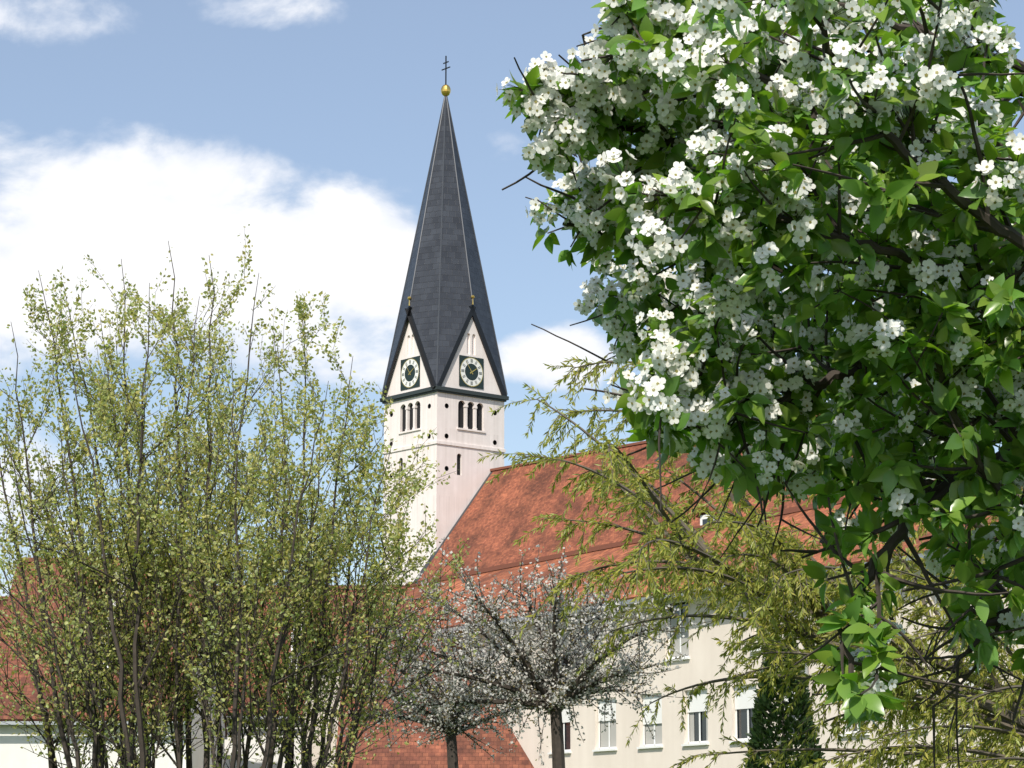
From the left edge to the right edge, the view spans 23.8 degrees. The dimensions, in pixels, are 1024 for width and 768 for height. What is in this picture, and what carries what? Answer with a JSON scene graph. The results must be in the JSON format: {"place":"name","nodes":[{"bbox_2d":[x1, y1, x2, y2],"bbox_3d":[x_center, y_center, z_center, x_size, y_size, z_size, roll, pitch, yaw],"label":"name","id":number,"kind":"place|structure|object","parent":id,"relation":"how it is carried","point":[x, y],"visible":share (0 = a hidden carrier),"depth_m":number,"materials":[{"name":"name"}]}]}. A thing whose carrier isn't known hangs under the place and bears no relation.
{"place":"outdoors","nodes":[
{"label":"outdoors","id":0,"kind":"place"},
{"bbox_2d":[0,596,8,623],"bbox_3d":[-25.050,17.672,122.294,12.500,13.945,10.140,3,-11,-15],"label":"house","id":1,"kind":"structure","parent":0,"point":[1,606],"depth_m":122.89,"materials":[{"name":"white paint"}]},
{"bbox_2d":[0,553,227,767],"bbox_3d":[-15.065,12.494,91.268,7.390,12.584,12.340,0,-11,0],"label":"house","id":2,"kind":"structure","parent":0,"point":[13,754],"depth_m":85.86,"materials":[{"name":"white paint"}]},
{"bbox_2d":[0,0,1023,595],"label":"sky","id":3,"kind":"structure","parent":0,"point":[129,128],"materials":[{"name":"blue"}]},
{"bbox_2d":[380,56,943,584],"bbox_3d":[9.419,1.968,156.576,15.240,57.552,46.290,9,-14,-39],"label":"church","id":4,"kind":"structure","parent":0,"point":[444,380],"depth_m":168.09,"materials":[{"name":"paint"}]},
{"bbox_2d":[695,505,734,524],"bbox_3d":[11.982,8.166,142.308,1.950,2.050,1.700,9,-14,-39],"label":"nave dormer","id":5,"kind":"object","parent":4,"relation":"attached to","point":[703,518],"visible":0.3,"depth_m":142.19,"materials":[{"name":"white paint"}]},
{"label":"ground","id":6,"kind":"structure","parent":0,"visible":0},
{"bbox_2d":[0,224,493,767],"bbox_3d":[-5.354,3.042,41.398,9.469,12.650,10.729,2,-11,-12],"label":"tree wood","id":7,"kind":"object","parent":6,"relation":"on","point":[150,560],"visible":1,"depth_m":40.04,"materials":[{"name":"green plant"}]},
{"bbox_2d":[216,585,404,767],"bbox_3d":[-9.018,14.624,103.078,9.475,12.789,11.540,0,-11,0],"label":"long house","id":8,"kind":"structure","parent":6,"relation":"on","point":[257,764],"depth_m":97.87,"materials":[{"name":"white paint"}]},
{"bbox_2d":[304,576,546,767],"bbox_3d":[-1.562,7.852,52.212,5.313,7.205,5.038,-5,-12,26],"label":"blossoming tree","id":9,"kind":"object","parent":6,"relation":"on","point":[452,726],"visible":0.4,"depth_m":51.65,"materials":[{"name":"white plant"}]},
{"bbox_2d":[336,614,533,767],"bbox_3d":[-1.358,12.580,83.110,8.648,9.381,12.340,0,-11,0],"label":"roof","id":10,"kind":"structure","parent":6,"relation":"on","point":[413,755],"depth_m":78.58,"materials":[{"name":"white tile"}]},
{"bbox_2d":[369,537,712,767],"bbox_3d":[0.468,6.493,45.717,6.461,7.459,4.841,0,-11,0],"label":"blossoming tree","id":11,"kind":"object","parent":6,"relation":"on","point":[558,676],"visible":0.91,"depth_m":45.47,"materials":[{"name":"white plant"}]},
{"bbox_2d":[291,479,1023,767],"bbox_3d":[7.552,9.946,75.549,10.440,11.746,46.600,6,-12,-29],"label":"beige house","id":12,"kind":"structure","parent":6,"relation":"on","point":[670,744],"depth_m":72.17,"materials":[{"name":"paint"}]},
{"bbox_2d":[477,35,1023,767],"bbox_3d":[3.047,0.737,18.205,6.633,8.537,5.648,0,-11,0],"label":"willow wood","id":13,"kind":"object","parent":6,"relation":"on","point":[801,611],"visible":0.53,"depth_m":17.46,"materials":[{"name":"plant"}]},
{"bbox_2d":[496,0,1023,767],"bbox_3d":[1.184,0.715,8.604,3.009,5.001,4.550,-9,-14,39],"label":"flowering tree","id":14,"kind":"object","parent":6,"relation":"on","point":[836,152],"visible":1,"depth_m":7.55,"materials":[{"name":"green plant"}]},
{"bbox_2d":[743,638,825,767],"bbox_3d":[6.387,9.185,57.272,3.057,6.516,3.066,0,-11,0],"label":"conifer tree","id":15,"kind":"object","parent":6,"relation":"on","point":[760,735],"visible":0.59,"depth_m":57.11,"materials":[{"name":"green plant"}]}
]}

